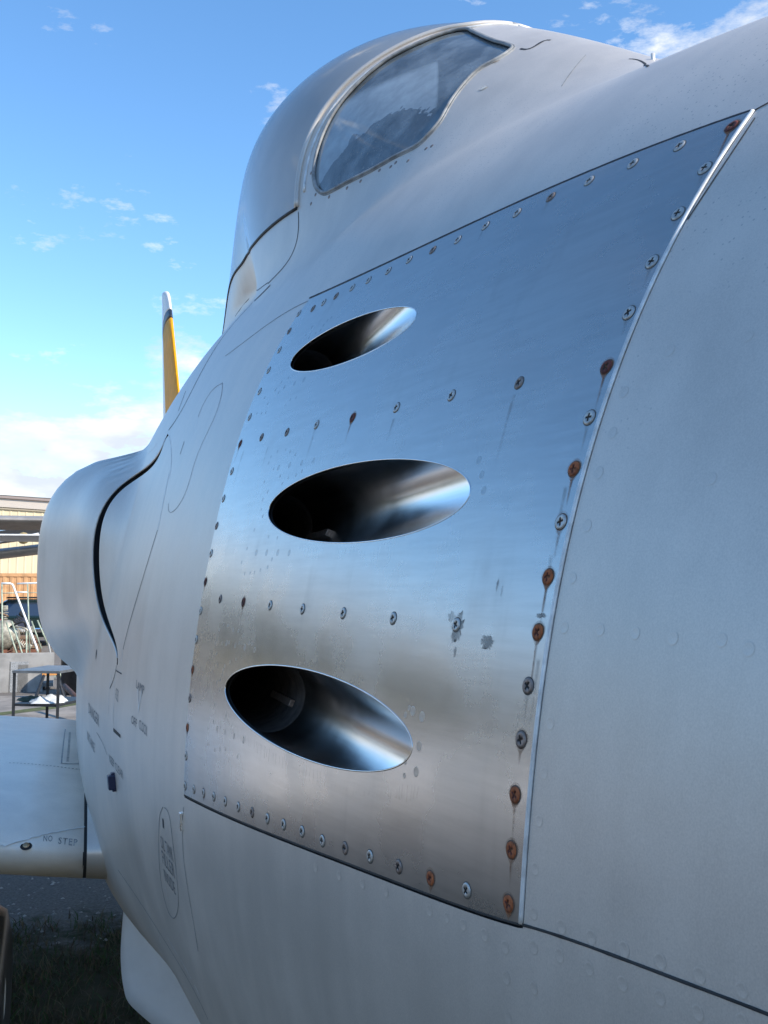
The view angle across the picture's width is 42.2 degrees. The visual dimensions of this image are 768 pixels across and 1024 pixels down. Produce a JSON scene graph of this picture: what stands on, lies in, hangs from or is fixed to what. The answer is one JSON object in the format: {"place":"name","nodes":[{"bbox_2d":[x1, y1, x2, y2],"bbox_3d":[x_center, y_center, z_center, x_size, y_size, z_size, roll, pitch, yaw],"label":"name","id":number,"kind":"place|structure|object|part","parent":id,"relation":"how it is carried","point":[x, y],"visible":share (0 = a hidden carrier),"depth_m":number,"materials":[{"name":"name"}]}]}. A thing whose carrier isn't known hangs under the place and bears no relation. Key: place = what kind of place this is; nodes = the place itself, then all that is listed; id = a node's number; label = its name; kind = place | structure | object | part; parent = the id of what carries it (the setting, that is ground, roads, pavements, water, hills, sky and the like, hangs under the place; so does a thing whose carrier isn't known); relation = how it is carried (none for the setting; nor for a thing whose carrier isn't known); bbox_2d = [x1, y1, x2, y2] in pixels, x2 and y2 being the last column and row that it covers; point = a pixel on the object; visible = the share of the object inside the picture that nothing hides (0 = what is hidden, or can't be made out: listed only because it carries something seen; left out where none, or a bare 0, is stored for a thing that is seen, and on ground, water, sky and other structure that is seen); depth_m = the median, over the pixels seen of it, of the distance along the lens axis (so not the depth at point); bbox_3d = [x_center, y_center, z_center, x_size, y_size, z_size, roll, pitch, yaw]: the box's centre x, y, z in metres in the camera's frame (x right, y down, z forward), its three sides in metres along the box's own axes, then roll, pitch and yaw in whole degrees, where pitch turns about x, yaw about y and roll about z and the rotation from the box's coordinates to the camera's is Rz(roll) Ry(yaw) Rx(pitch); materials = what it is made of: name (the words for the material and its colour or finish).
{"place":"outdoors","nodes":[
{"label":"outdoors","id":0,"kind":"place"},
{"bbox_2d":[0,637,60,695],"bbox_3d":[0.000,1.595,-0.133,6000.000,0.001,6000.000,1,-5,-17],"label":"ground","id":1,"kind":"structure","parent":0,"point":[57,661],"depth_m":18.05,"materials":[{"name":"grey concrete"}]},
{"bbox_2d":[0,659,10,692],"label":"leaning sheet","id":2,"kind":"object","parent":1,"relation":"on","point":[5,664],"visible":1,"depth_m":16.39,"materials":[{"name":"metal"}]},
{"bbox_2d":[0,573,36,602],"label":"shipping container","id":3,"kind":"object","parent":1,"relation":"on","point":[14,578],"visible":0.18,"depth_m":42.22,"materials":[{"name":"metal"}]},
{"bbox_2d":[9,661,28,692],"bbox_3d":[-6.041,2.728,16.454,0.300,0.498,0.141,1,-5,-17],"label":"leaning sheet","id":4,"kind":"object","parent":1,"relation":"on","point":[14,665],"visible":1,"depth_m":16.45,"materials":[{"name":"white metal"}]},
{"bbox_2d":[1,635,37,652],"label":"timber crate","id":5,"kind":"object","parent":1,"relation":"on","point":[33,648],"visible":0.27,"depth_m":27.61,"materials":[{"name":"wood"}]},
{"bbox_2d":[0,605,41,652],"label":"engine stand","id":6,"kind":"object","parent":1,"relation":"on","point":[7,643],"visible":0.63,"depth_m":22.14,"materials":[{"name":"grey metal"}]},
{"bbox_2d":[0,515,42,558],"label":"parked aircraft","id":7,"kind":"object","parent":1,"relation":"on","point":[20,524],"visible":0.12,"depth_m":31.82,"materials":[{"name":"grey paint"}]},
{"bbox_2d":[0,597,44,636],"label":"parked car","id":8,"kind":"object","parent":1,"relation":"on","point":[14,609],"visible":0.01,"depth_m":31.02,"materials":[{"name":"grey paint"}]},
{"bbox_3d":[-11.163,3.041,31.082,1.320,0.430,0.155,1,-5,-17],"label":"rear window","id":9,"kind":"part","parent":8,"relation":"part of","materials":[{"name":"blue glass"}]},
{"bbox_2d":[0,495,50,572],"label":"hangar","id":10,"kind":"structure","parent":1,"relation":"on","point":[10,505],"depth_m":56.48,"materials":[{"name":"beige"}]},
{"bbox_2d":[0,652,54,689],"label":"concrete barrier","id":11,"kind":"object","parent":1,"relation":"on","point":[45,658],"visible":0.46,"depth_m":16.92,"materials":[{"name":"grey concrete"}]},
{"bbox_2d":[17,664,42,692],"bbox_3d":[-5.865,2.756,16.499,0.400,0.450,0.129,1,-5,-17],"label":"leaning sheet","id":12,"kind":"object","parent":1,"relation":"on","point":[33,681],"visible":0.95,"depth_m":16.48,"materials":[{"name":"metal"}]},
{"bbox_2d":[1,582,60,677],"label":"access stairs","id":13,"kind":"structure","parent":1,"relation":"on","point":[24,615],"depth_m":18.73,"materials":[{"name":"white metal"}]},
{"bbox_2d":[61,660,76,694],"bbox_3d":[-4.851,2.565,16.136,0.790,0.766,0.790,1,-5,-17],"label":"waste bin","id":14,"kind":"object","parent":1,"relation":"on","point":[69,679],"visible":0.03,"depth_m":15.79,"materials":[{"name":"black metal"}]},
{"bbox_2d":[0,874,149,1023],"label":"turf","id":15,"kind":"structure","parent":1,"relation":"on","point":[74,892],"depth_m":4.63,"materials":[{"name":"soil"}]},
{"bbox_2d":[0,16,767,1023],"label":"jet aircraft","id":16,"kind":"object","parent":15,"relation":"on","point":[402,582],"visible":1,"depth_m":0.80,"materials":[{"name":"silver metal"}]},
{"bbox_2d":[0,694,75,719],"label":"concrete apron","id":17,"kind":"object","parent":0,"point":[67,712],"depth_m":13.76,"materials":[{"name":"grey concrete"}]},
{"bbox_2d":[0,703,75,714],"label":"moss strip","id":18,"kind":"object","parent":17,"relation":"on","point":[25,710],"visible":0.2,"depth_m":13.85,"materials":[{"name":"green plant"}]},
{"bbox_2d":[12,665,75,718],"bbox_3d":[-4.042,2.251,12.053,0.647,0.715,0.921,-1,-5,8],"label":"work table","id":19,"kind":"object","parent":17,"relation":"on","point":[48,670],"visible":0.45,"depth_m":11.70,"materials":[{"name":"black metal"}]},
{"bbox_2d":[17,695,44,700],"bbox_3d":[-4.263,2.253,12.094,0.380,0.048,0.447,1,-5,-17],"label":"green cloth","id":20,"kind":"object","parent":19,"relation":"on","point":[28,698],"visible":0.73,"depth_m":11.99,"materials":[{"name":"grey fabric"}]},
{"bbox_2d":[29,694,67,703],"bbox_3d":[-3.996,2.213,11.864,0.448,0.090,0.492,1,-5,-17],"label":"white cloth","id":21,"kind":"object","parent":19,"relation":"on","point":[49,699],"visible":0.96,"depth_m":11.73,"materials":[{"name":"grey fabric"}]},
{"bbox_2d":[62,683,75,696],"bbox_3d":[-4.021,2.392,12.943,0.070,0.247,1.048,3,-6,-32],"label":"brown pole","id":22,"kind":"object","parent":19,"relation":"attached to","point":[68,690],"visible":0.47,"depth_m":13.12,"materials":[{"name":"metal"}]},
{"bbox_2d":[35,673,66,696],"bbox_3d":[-5.159,2.664,15.405,0.484,0.472,0.483,1,-5,-17],"label":"sawhorse","id":23,"kind":"object","parent":17,"relation":"on","point":[63,692],"visible":0.41,"depth_m":15.29,"materials":[{"name":"black metal"}]},
{"bbox_2d":[0,877,121,950],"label":"gravel","id":24,"kind":"structure","parent":0,"point":[54,913],"depth_m":5.08,"materials":[{"name":"grey gravel"}]},
{"bbox_2d":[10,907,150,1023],"bbox_3d":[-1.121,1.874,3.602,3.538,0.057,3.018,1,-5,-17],"label":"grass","id":25,"kind":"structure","parent":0,"point":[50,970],"depth_m":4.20,"materials":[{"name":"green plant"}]},
{"bbox_2d":[0,0,767,497],"label":"sky","id":26,"kind":"structure","parent":0,"point":[130,130],"materials":[{"name":"blue"}]}
]}

